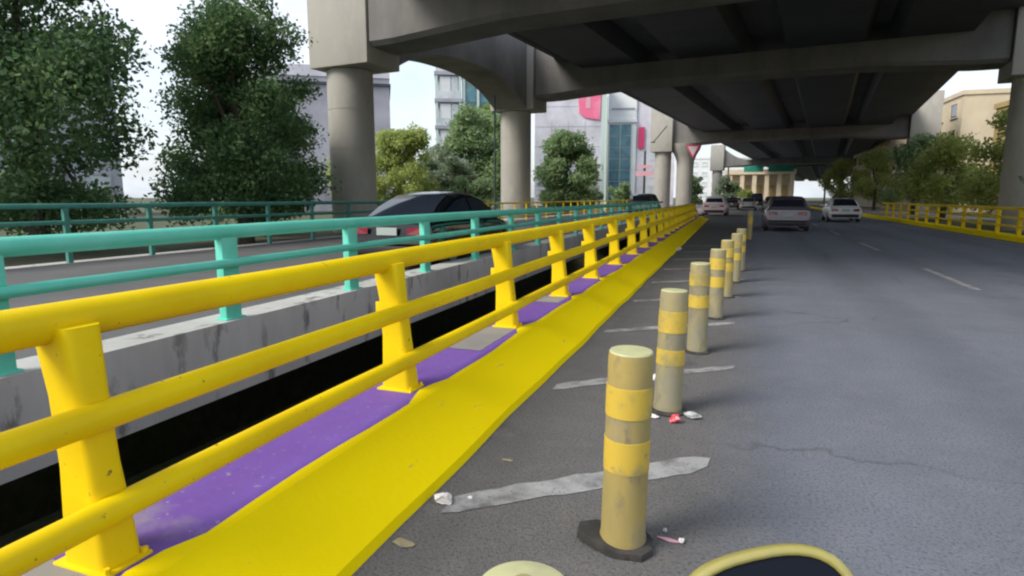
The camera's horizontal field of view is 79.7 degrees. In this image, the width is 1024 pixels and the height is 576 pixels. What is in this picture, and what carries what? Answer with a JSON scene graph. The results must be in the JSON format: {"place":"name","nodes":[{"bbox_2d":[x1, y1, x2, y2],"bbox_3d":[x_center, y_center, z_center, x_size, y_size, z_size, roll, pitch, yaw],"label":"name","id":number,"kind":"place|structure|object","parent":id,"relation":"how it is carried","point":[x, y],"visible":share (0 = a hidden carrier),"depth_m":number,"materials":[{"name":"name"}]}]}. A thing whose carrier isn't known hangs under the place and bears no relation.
{"place":"outdoors","nodes":[
{"label":"outdoors","id":0,"kind":"place"},
{"bbox_2d":[307,0,399,232],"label":"viaduct pier","id":1,"kind":"structure","parent":0,"point":[347,58],"depth_m":26.48,"materials":[{"name":"concrete"}]},
{"bbox_2d":[399,34,526,109],"bbox_3d":[-3.271,-12.797,33.163,2.300,4.580,12.862,5,10,29],"label":"arched girder","id":2,"kind":"object","parent":1,"relation":"attached to","point":[489,68],"visible":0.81,"depth_m":35.48,"materials":[{"name":"concrete"}]},
{"bbox_2d":[7,0,1010,197],"label":"sky","id":3,"kind":"structure","parent":0,"point":[412,92],"materials":[{"name":"white"}]},
{"bbox_2d":[0,198,1023,548],"bbox_3d":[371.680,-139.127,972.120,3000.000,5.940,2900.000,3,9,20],"label":"ground","id":4,"kind":"structure","parent":0,"point":[30,504],"depth_m":20.21,"materials":[{"name":"black"}]},
{"bbox_2d":[0,27,124,215],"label":"lilac block","id":5,"kind":"structure","parent":4,"relation":"on","point":[113,179],"depth_m":51.30,"materials":[{"name":"grey concrete"}]},
{"bbox_2d":[82,173,112,193],"bbox_3d":[-34.727,-8.736,51.400,2.043,1.702,0.155,-6,10,-35],"label":"window","id":6,"kind":"structure","parent":5,"relation":"in","point":[102,179],"depth_m":51.44,"materials":[{"name":"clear glass"}]},
{"bbox_2d":[0,0,172,236],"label":"broadleaf tree","id":7,"kind":"object","parent":4,"relation":"on","point":[30,68],"visible":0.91,"depth_m":16.32,"materials":[{"name":"green plant"}]},
{"bbox_2d":[142,0,328,243],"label":"broadleaf tree","id":8,"kind":"object","parent":4,"relation":"on","point":[220,49],"visible":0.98,"depth_m":19.32,"materials":[{"name":"green plant"}]},
{"bbox_2d":[199,74,341,225],"bbox_3d":[-10.376,-5.591,25.455,5.520,6.846,5.645,8,12,43],"label":"broadleaf tree","id":9,"kind":"object","parent":4,"relation":"on","point":[314,169],"visible":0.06,"depth_m":25.03,"materials":[{"name":"green plant"}]},
{"bbox_2d":[249,63,391,210],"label":"office block","id":10,"kind":"structure","parent":4,"relation":"on","point":[317,109],"depth_m":70.09,"materials":[{"name":"concrete"}]},
{"bbox_2d":[0,214,663,484],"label":"parapet slab","id":11,"kind":"structure","parent":4,"relation":"on","point":[133,361],"depth_m":6.07,"materials":[{"name":"concrete"}]},
{"bbox_2d":[0,201,386,262],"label":"teal railing","id":12,"kind":"object","parent":11,"relation":"on","point":[66,222],"visible":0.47,"depth_m":14.59,"materials":[{"name":"metal"}]},
{"bbox_2d":[0,201,660,376],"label":"teal railing","id":13,"kind":"object","parent":11,"relation":"on","point":[227,262],"visible":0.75,"depth_m":6.01,"materials":[{"name":"metal"}]},
{"bbox_2d":[324,152,383,207],"bbox_3d":[-11.211,-7.875,44.133,4.522,5.885,5.000,-4,9,-26],"label":"broadleaf tree","id":14,"kind":"object","parent":4,"relation":"on","point":[329,172],"depth_m":44.28,"materials":[{"name":"green plant"}]},
{"bbox_2d":[5,202,703,359],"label":"other carriageway","id":15,"kind":"structure","parent":4,"relation":"on","point":[16,276],"depth_m":11.44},
{"bbox_2d":[357,191,507,262],"bbox_3d":[-1.529,-1.363,13.418,2.220,1.472,4.620,3,9,20],"label":"car","id":16,"kind":"object","parent":15,"relation":"on","point":[411,203],"visible":0.44,"depth_m":11.91,"materials":[{"name":"black paint"}]},
{"bbox_2d":[485,200,628,220],"bbox_3d":[4.882,-6.085,47.222,0.100,1.227,41.509,3,9,22],"label":"yellow railing","id":17,"kind":"object","parent":15,"relation":"on","point":[526,215],"visible":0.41,"depth_m":41.01,"materials":[{"name":"metal"}]},
{"bbox_2d":[635,151,652,192],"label":"sign mast","id":18,"kind":"object","parent":15,"relation":"on","point":[644,173],"visible":0.82,"depth_m":71.06,"materials":[{"name":"grey"}]},
{"bbox_2d":[629,193,662,213],"bbox_3d":[9.816,-6.115,45.016,2.250,1.632,4.420,3,9,20],"label":"car","id":19,"kind":"object","parent":15,"relation":"on","point":[645,197],"visible":0.38,"depth_m":43.20,"materials":[{"name":"grey paint"}]},
{"bbox_2d":[686,145,699,203],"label":"yield sign","id":20,"kind":"object","parent":15,"relation":"on","point":[692,149],"visible":0.8,"depth_m":69.48,"materials":[{"name":"red"}]},
{"bbox_2d":[375,121,442,206],"bbox_3d":[-7.722,-8.317,43.571,5.248,6.923,5.019,3,9,20],"label":"broadleaf tree","id":21,"kind":"object","parent":4,"relation":"on","point":[398,164],"visible":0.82,"depth_m":42.34,"materials":[{"name":"green plant"}]},
{"bbox_2d":[415,142,463,178],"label":"broadleaf tree","id":22,"kind":"object","parent":4,"relation":"on","point":[438,152],"visible":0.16,"depth_m":52.56,"materials":[{"name":"green plant"}]},
{"bbox_2d":[434,67,461,146],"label":"stair tower","id":23,"kind":"structure","parent":4,"relation":"on","point":[448,99],"depth_m":91.33,"materials":[{"name":"grey"}]},
{"bbox_2d":[420,152,479,193],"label":"broadleaf tree","id":24,"kind":"object","parent":4,"relation":"on","point":[453,167],"visible":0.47,"depth_m":46.74,"materials":[{"name":"green plant"}]},
{"bbox_2d":[444,173,496,206],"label":"broadleaf tree","id":25,"kind":"object","parent":4,"relation":"on","point":[479,187],"visible":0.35,"depth_m":45.47,"materials":[{"name":"green plant"}]},
{"bbox_2d":[441,102,500,207],"bbox_3d":[-3.646,-11.261,53.995,7.111,9.736,5.975,-1,8,-4],"label":"broadleaf tree","id":26,"kind":"object","parent":4,"relation":"on","point":[468,139],"visible":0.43,"depth_m":52.65,"materials":[{"name":"green plant"}]},
{"bbox_2d":[462,78,500,206],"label":"glass block","id":27,"kind":"structure","parent":4,"relation":"on","point":[472,95],"depth_m":91.82,"materials":[{"name":"grey"}]},
{"bbox_2d":[466,87,475,101],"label":"window","id":28,"kind":"structure","parent":27,"relation":"in","point":[470,91],"depth_m":91.74,"materials":[{"name":"blue glass"}]},
{"bbox_2d":[473,103,496,155],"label":"broadleaf tree","id":29,"kind":"object","parent":4,"relation":"on","point":[486,129],"visible":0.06,"depth_m":69.72,"materials":[{"name":"green plant"}]},
{"bbox_2d":[486,114,500,194],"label":"broadleaf tree","id":30,"kind":"object","parent":4,"relation":"on","point":[498,150],"visible":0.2,"depth_m":49.07,"materials":[{"name":"green plant"}]},
{"bbox_2d":[494,95,495,209],"bbox_3d":[-1.053,-7.900,37.713,0.260,7.600,0.260,3,9,20],"label":"lamp post","id":31,"kind":"object","parent":4,"relation":"on","point":[494,154],"visible":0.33,"depth_m":37.62,"materials":[{"name":"grey"}]},
{"bbox_2d":[490,44,546,219],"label":"viaduct pier","id":32,"kind":"structure","parent":4,"relation":"on","point":[515,155],"depth_m":39.78,"materials":[{"name":"concrete"}]},
{"bbox_2d":[531,125,602,213],"bbox_3d":[5.349,-11.066,58.362,7.155,8.366,6.618,3,9,20],"label":"round tree","id":33,"kind":"object","parent":4,"relation":"on","point":[564,148],"visible":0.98,"depth_m":57.04,"materials":[{"name":"green plant"}]},
{"bbox_2d":[534,94,606,205],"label":"white building","id":34,"kind":"structure","parent":4,"relation":"on","point":[587,115],"depth_m":106.28,"materials":[{"name":"grey"}]},
{"bbox_2d":[583,183,606,204],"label":"broadleaf tree","id":35,"kind":"object","parent":4,"relation":"on","point":[600,194],"visible":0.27,"depth_m":74.59,"materials":[{"name":"green plant"}]},
{"bbox_2d":[604,96,607,210],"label":"banner pole","id":36,"kind":"object","parent":4,"relation":"on","point":[605,186],"visible":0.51,"depth_m":67.67,"materials":[{"name":"grey"}]},
{"bbox_2d":[607,181,632,208],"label":"broadleaf tree","id":37,"kind":"object","parent":4,"relation":"on","point":[623,192],"visible":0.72,"depth_m":79.00,"materials":[{"name":"green plant"}]},
{"bbox_2d":[606,92,636,201],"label":"glass building","id":38,"kind":"structure","parent":4,"relation":"on","point":[622,122],"depth_m":110.30,"materials":[{"name":"grey"}]},
{"bbox_2d":[609,182,618,188],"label":"window","id":39,"kind":"structure","parent":38,"relation":"in","point":[614,184],"depth_m":111.61,"materials":[{"name":"blue glass"}]},
{"bbox_2d":[609,170,618,180],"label":"window","id":40,"kind":"structure","parent":38,"relation":"in","point":[613,174],"depth_m":111.40,"materials":[{"name":"blue glass"}]},
{"bbox_2d":[609,159,618,169],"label":"window","id":41,"kind":"structure","parent":38,"relation":"in","point":[613,163],"depth_m":111.12,"materials":[{"name":"blue glass"}]},
{"bbox_2d":[609,148,619,157],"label":"window","id":42,"kind":"structure","parent":38,"relation":"in","point":[613,152],"depth_m":110.80,"materials":[{"name":"blue glass"}]},
{"bbox_2d":[610,136,619,146],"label":"window","id":43,"kind":"structure","parent":38,"relation":"in","point":[614,140],"depth_m":110.50,"materials":[{"name":"blue glass"}]},
{"bbox_2d":[610,124,619,135],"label":"window","id":44,"kind":"structure","parent":38,"relation":"in","point":[614,129],"depth_m":110.23,"materials":[{"name":"blue glass"}]},
{"bbox_2d":[620,170,629,180],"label":"window","id":45,"kind":"structure","parent":38,"relation":"in","point":[624,174],"depth_m":111.04,"materials":[{"name":"blue glass"}]},
{"bbox_2d":[620,159,629,169],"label":"window","id":46,"kind":"structure","parent":38,"relation":"in","point":[624,163],"depth_m":110.76,"materials":[{"name":"blue glass"}]},
{"bbox_2d":[620,147,630,157],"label":"window","id":47,"kind":"structure","parent":38,"relation":"in","point":[625,152],"depth_m":110.45,"materials":[{"name":"blue glass"}]},
{"bbox_2d":[621,136,630,146],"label":"window","id":48,"kind":"structure","parent":38,"relation":"in","point":[625,140],"depth_m":110.15,"materials":[{"name":"blue glass"}]},
{"bbox_2d":[621,124,630,134],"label":"window","id":49,"kind":"structure","parent":38,"relation":"in","point":[625,128],"depth_m":109.86,"materials":[{"name":"blue glass"}]},
{"bbox_2d":[634,101,674,204],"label":"lilac building","id":50,"kind":"structure","parent":4,"relation":"on","point":[643,127],"depth_m":110.03,"materials":[{"name":"white"}]},
{"bbox_2d":[650,108,673,207],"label":"viaduct pier","id":51,"kind":"structure","parent":4,"relation":"on","point":[661,147],"depth_m":75.07,"materials":[{"name":"concrete"}]},
{"bbox_2d":[673,143,701,205],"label":"viaduct pier","id":52,"kind":"structure","parent":4,"relation":"on","point":[682,154],"depth_m":74.97,"materials":[{"name":"concrete"}]},
{"bbox_2d":[673,115,909,144],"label":"cross beam","id":53,"kind":"structure","parent":52,"relation":"attached to","point":[897,128],"depth_m":68.69,"materials":[{"name":"concrete"}]},
{"bbox_2d":[692,176,703,204],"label":"broadleaf tree","id":54,"kind":"object","parent":4,"relation":"on","point":[698,189],"visible":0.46,"depth_m":92.82,"materials":[{"name":"green plant"}]},
{"bbox_2d":[710,145,725,195],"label":"viaduct pier","id":55,"kind":"structure","parent":4,"relation":"on","point":[717,168],"depth_m":127.20,"materials":[{"name":"concrete"}]},
{"bbox_2d":[724,150,852,167],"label":"cross beam","id":56,"kind":"structure","parent":55,"relation":"attached to","point":[730,160],"depth_m":122.83,"materials":[{"name":"concrete"}]},
{"bbox_2d":[713,174,737,197],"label":"broadleaf tree","id":57,"kind":"object","parent":4,"relation":"on","point":[725,184],"visible":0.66,"depth_m":104.26,"materials":[{"name":"green plant"}]},
{"bbox_2d":[693,157,768,201],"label":"pale block","id":58,"kind":"structure","parent":4,"relation":"on","point":[701,167],"depth_m":178.94,"materials":[{"name":"white"}]},
{"bbox_2d":[726,181,743,195],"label":"broadleaf tree","id":59,"kind":"object","parent":4,"relation":"on","point":[736,187],"visible":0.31,"depth_m":118.01,"materials":[{"name":"green plant"}]},
{"bbox_2d":[735,189,752,199],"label":"roadside bush","id":60,"kind":"object","parent":4,"relation":"on","point":[742,193],"visible":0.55,"depth_m":114.55,"materials":[{"name":"green plant"}]},
{"bbox_2d":[816,158,864,199],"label":"broadleaf tree","id":61,"kind":"object","parent":4,"relation":"on","point":[844,165],"visible":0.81,"depth_m":87.03,"materials":[{"name":"green plant"}]},
{"bbox_2d":[845,144,898,210],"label":"broadleaf tree","id":62,"kind":"object","parent":4,"relation":"on","point":[866,187],"visible":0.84,"depth_m":68.74,"materials":[{"name":"green plant"}]},
{"bbox_2d":[877,131,953,214],"bbox_3d":[34.664,-9.686,52.281,5.484,7.084,5.112,3,9,20],"label":"broadleaf tree","id":63,"kind":"object","parent":4,"relation":"on","point":[903,155],"visible":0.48,"depth_m":52.03,"materials":[{"name":"green plant"}]},
{"bbox_2d":[905,90,944,211],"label":"viaduct pier","id":64,"kind":"structure","parent":4,"relation":"on","point":[927,116],"depth_m":62.63,"materials":[{"name":"concrete"}]},
{"bbox_2d":[851,88,1010,211],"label":"cream block","id":65,"kind":"structure","parent":4,"relation":"on","point":[966,112],"depth_m":63.85,"materials":[{"name":"beige concrete"}]},
{"bbox_2d":[949,102,959,119],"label":"window","id":66,"kind":"structure","parent":65,"relation":"in","point":[954,108],"depth_m":65.69,"materials":[{"name":"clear glass"}]},
{"bbox_2d":[887,131,995,219],"bbox_3d":[29.207,-7.627,41.811,5.710,6.075,5.490,-6,11,-37],"label":"broadleaf tree","id":67,"kind":"object","parent":4,"relation":"on","point":[920,184],"visible":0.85,"depth_m":40.95,"materials":[{"name":"green plant"}]},
{"bbox_2d":[949,107,1008,218],"bbox_3d":[27.339,-7.027,32.981,6.247,7.468,5.543,3,9,20],"label":"broadleaf tree","id":68,"kind":"object","parent":4,"relation":"on","point":[981,191],"visible":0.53,"depth_m":33.33,"materials":[{"name":"green plant"}]},
{"bbox_2d":[351,205,1023,575],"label":"road","id":69,"kind":"structure","parent":0,"point":[859,408],"depth_m":4.02,"materials":[{"name":"asphalt"}]},
{"bbox_2d":[21,216,708,575],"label":"kerb","id":70,"kind":"structure","parent":69,"relation":"on","point":[350,487],"depth_m":3.09,"materials":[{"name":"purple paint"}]},
{"bbox_2d":[0,203,697,575],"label":"yellow railing","id":71,"kind":"object","parent":70,"relation":"on","point":[92,533],"visible":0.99,"depth_m":2.37,"materials":[{"name":"metal"}]},
{"bbox_2d":[392,538,414,546],"bbox_3d":[-0.473,1.114,2.680,0.104,0.008,0.056,6,10,36],"label":"leaf","id":72,"kind":"object","parent":69,"relation":"on","point":[401,542],"visible":1,"depth_m":2.68,"materials":[{"name":"beige plant"}]},
{"bbox_2d":[434,492,451,504],"bbox_3d":[-0.337,1.038,3.044,0.104,0.049,0.073,3,9,20],"label":"crumpled paper","id":73,"kind":"object","parent":69,"relation":"on","point":[443,498],"visible":1,"depth_m":3.02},
{"bbox_2d":[483,561,562,575],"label":"bollard","id":74,"kind":"object","parent":69,"relation":"on","point":[522,568],"visible":1,"depth_m":1.19,"materials":[{"name":"plastic"}]},
{"bbox_2d":[440,456,709,512],"bbox_3d":[0.395,1.030,3.265,1.619,0.001,0.198,-3,9,-19],"label":"road marking","id":75,"kind":"object","parent":69,"relation":"on","point":[574,483],"visible":0.84,"depth_m":3.20,"materials":[{"name":"paint"}]},
{"bbox_2d":[577,345,653,562],"bbox_3d":[0.458,0.684,2.624,0.340,0.877,0.252,4,10,20],"label":"bollard","id":76,"kind":"object","parent":69,"relation":"on","point":[617,531],"visible":1,"depth_m":2.54,"materials":[{"name":"plastic"}]},
{"bbox_2d":[553,365,734,388],"bbox_3d":[1.154,0.744,5.196,1.823,0.001,0.165,-3,9,-20],"label":"road marking","id":77,"kind":"object","parent":69,"relation":"on","point":[572,384],"visible":0.59,"depth_m":5.06,"materials":[{"name":"paint"}]},
{"bbox_2d":[657,536,678,542],"bbox_3d":[0.691,1.111,2.711,0.101,0.005,0.032,3,9,20],"label":"flattened card","id":78,"kind":"object","parent":69,"relation":"on","point":[669,539],"visible":1,"depth_m":2.71,"materials":[{"name":"pink"}]},
{"bbox_2d":[604,322,734,331],"bbox_3d":[1.857,0.452,7.169,1.762,0.001,0.169,-2,9,-16],"label":"road marking","id":79,"kind":"object","parent":69,"relation":"on","point":[656,327],"visible":0.64,"depth_m":7.07,"materials":[{"name":"paint"}]},
{"bbox_2d":[652,288,687,416],"bbox_3d":[1.112,0.440,4.295,0.262,0.872,0.262,4,8,20],"label":"bollard","id":80,"kind":"object","parent":69,"relation":"on","point":[672,330],"visible":0.99,"depth_m":4.22,"materials":[{"name":"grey plastic"}]},
{"bbox_2d":[669,414,681,422],"bbox_3d":[1.098,0.874,4.116,0.062,0.062,0.072,-8,12,-43],"label":"wrapper","id":81,"kind":"object","parent":69,"relation":"on","point":[675,418],"visible":1,"depth_m":4.11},
{"bbox_2d":[633,296,740,301],"bbox_3d":[2.627,0.158,9.160,1.824,0.001,0.173,-2,9,-12],"label":"road marking","id":82,"kind":"object","parent":69,"relation":"on","point":[659,299],"visible":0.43,"depth_m":8.99,"materials":[{"name":"paint"}]},
{"bbox_2d":[684,411,701,418],"bbox_3d":[1.236,0.870,4.198,0.123,0.046,0.067,3,9,20],"label":"plastic film","id":83,"kind":"object","parent":69,"relation":"on","point":[691,415],"visible":1,"depth_m":4.18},
{"bbox_2d":[685,262,710,354],"bbox_3d":[1.811,0.190,5.949,0.262,0.882,0.262,3,10,20],"label":"bollard","id":84,"kind":"object","parent":69,"relation":"on","point":[698,303],"visible":0.98,"depth_m":5.88,"materials":[{"name":"grey plastic"}]},
{"bbox_2d":[702,196,730,215],"bbox_3d":[17.079,-6.884,51.311,2.250,1.612,4.220,4,9,22],"label":"car","id":85,"kind":"object","parent":69,"relation":"on","point":[715,204],"visible":1,"depth_m":49.57,"materials":[{"name":"white paint"}]},
{"bbox_2d":[708,249,725,319],"bbox_3d":[2.547,-0.055,7.638,0.262,0.872,0.262,4,8,20],"label":"bollard","id":86,"kind":"object","parent":69,"relation":"on","point":[717,270],"visible":0.88,"depth_m":7.56,"materials":[{"name":"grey plastic"}]},
{"bbox_2d":[721,240,734,298],"bbox_3d":[3.237,-0.292,9.243,0.262,0.872,0.262,3,10,21],"label":"bollard","id":87,"kind":"object","parent":69,"relation":"on","point":[728,245],"visible":0.71,"depth_m":9.16,"materials":[{"name":"plastic"}]},
{"bbox_2d":[726,197,740,209],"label":"car","id":88,"kind":"object","parent":69,"relation":"on","point":[733,201],"visible":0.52,"depth_m":74.57,"materials":[{"name":"black paint"}]},
{"bbox_2d":[731,233,742,282],"bbox_3d":[3.975,-0.536,10.896,0.262,0.872,0.262,4,8,20],"label":"bollard","id":89,"kind":"object","parent":69,"relation":"on","point":[737,238],"visible":0.65,"depth_m":10.81,"materials":[{"name":"yellow plastic"}]},
{"bbox_2d":[737,228,746,271],"bbox_3d":[4.685,-0.783,12.568,0.262,0.872,0.262,3,10,20],"label":"bollard","id":90,"kind":"object","parent":69,"relation":"on","point":[743,231],"visible":0.52,"depth_m":12.48,"materials":[{"name":"yellow plastic"}]},
{"bbox_2d":[738,198,757,209],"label":"car","id":91,"kind":"object","parent":69,"relation":"on","point":[747,202],"visible":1,"depth_m":70.40,"materials":[{"name":"silver metal"}]},
{"bbox_2d":[746,211,752,239],"bbox_3d":[8.397,-2.201,21.646,0.240,1.022,0.240,3,9,20],"label":"bollard","id":92,"kind":"object","parent":69,"relation":"on","point":[749,225],"visible":0.98,"depth_m":21.58,"materials":[{"name":"plastic"}]},
{"bbox_2d":[751,193,763,205],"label":"car","id":93,"kind":"object","parent":69,"relation":"on","point":[758,197],"visible":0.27,"depth_m":93.58,"materials":[{"name":"black paint"}]},
{"bbox_2d":[761,196,772,210],"bbox_3d":[27.904,-9.021,65.768,2.250,1.612,4.520,3,9,20],"label":"car","id":94,"kind":"object","parent":69,"relation":"on","point":[766,200],"visible":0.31,"depth_m":64.10,"materials":[{"name":"grey paint"}]},
{"bbox_2d":[689,543,853,575],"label":"motor scooter","id":95,"kind":"object","parent":69,"relation":"on","point":[788,559],"visible":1,"depth_m":0.92,"materials":[{"name":"yellow plastic"}]},
{"bbox_2d":[727,164,827,203],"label":"sign gantry","id":96,"kind":"object","parent":69,"relation":"on","point":[775,168],"visible":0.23,"depth_m":135.59,"materials":[{"name":"grey"}]},
{"bbox_2d":[759,196,810,230],"bbox_3d":[12.851,-3.543,28.887,2.250,1.562,4.520,3,9,20],"label":"car","id":97,"kind":"object","parent":69,"relation":"on","point":[786,211],"visible":1,"depth_m":26.95,"materials":[{"name":"grey paint"}]},
{"bbox_2d":[820,198,861,221],"bbox_3d":[20.798,-4.962,38.823,2.200,1.462,4.420,3,9,20],"label":"car","id":98,"kind":"object","parent":69,"relation":"on","point":[850,209],"visible":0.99,"depth_m":37.12,"materials":[{"name":"white paint"}]},
{"bbox_2d":[810,208,1023,245],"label":"road marking","id":99,"kind":"object","parent":69,"relation":"on","point":[945,231],"depth_m":25.98,"materials":[{"name":"paint"}]},
{"bbox_2d":[921,268,980,289],"bbox_3d":[8.190,-0.182,11.539,0.120,0.026,3.200,3,9,20],"label":"road marking","id":100,"kind":"object","parent":69,"relation":"on","point":[954,280],"visible":0.86,"depth_m":11.27,"materials":[{"name":"paint"}]},
{"bbox_2d":[806,202,995,220],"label":"pavement","id":101,"kind":"structure","parent":0,"point":[865,210],"depth_m":53.45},
{"bbox_2d":[725,169,796,199],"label":"cream building","id":102,"kind":"structure","parent":101,"relation":"on","point":[765,183],"depth_m":155.08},
{"bbox_2d":[782,185,786,195],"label":"window","id":103,"kind":"structure","parent":102,"relation":"in","point":[784,187],"depth_m":155.23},
{"bbox_2d":[985,100,1009,214],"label":"ochre building","id":104,"kind":"structure","parent":0,"point":[1001,105],"depth_m":55.66,"materials":[{"name":"beige"}]},
{"bbox_2d":[997,6,1023,230],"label":"viaduct pier","id":105,"kind":"structure","parent":0,"point":[1011,188],"depth_m":28.73,"materials":[{"name":"concrete"}]},
{"bbox_2d":[508,0,1023,180],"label":"viaduct","id":106,"kind":"object","parent":105,"relation":"on","point":[855,99],"visible":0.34,"depth_m":33.75,"materials":[{"name":"concrete"}]},
{"bbox_2d":[368,0,754,54],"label":"cross beam","id":107,"kind":"structure","parent":106,"relation":"attached to","point":[399,27],"depth_m":23.31,"materials":[{"name":"concrete"}]},
{"bbox_2d":[535,9,1015,101],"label":"cross beam","id":108,"kind":"structure","parent":106,"relation":"attached to","point":[986,44],"depth_m":32.01,"materials":[{"name":"concrete"}]},
{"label":"bridge deck","id":109,"kind":"structure","parent":0,"visible":0},
{"bbox_2d":[808,206,1023,242],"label":"kerb strip","id":110,"kind":"object","parent":109,"relation":"on","point":[999,235],"visible":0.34,"depth_m":26.91,"materials":[{"name":"yellow paint"}]},
{"bbox_2d":[881,202,1023,235],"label":"yellow railing","id":111,"kind":"object","parent":110,"relation":"on","point":[1019,227],"visible":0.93,"depth_m":26.98,"materials":[{"name":"metal"}]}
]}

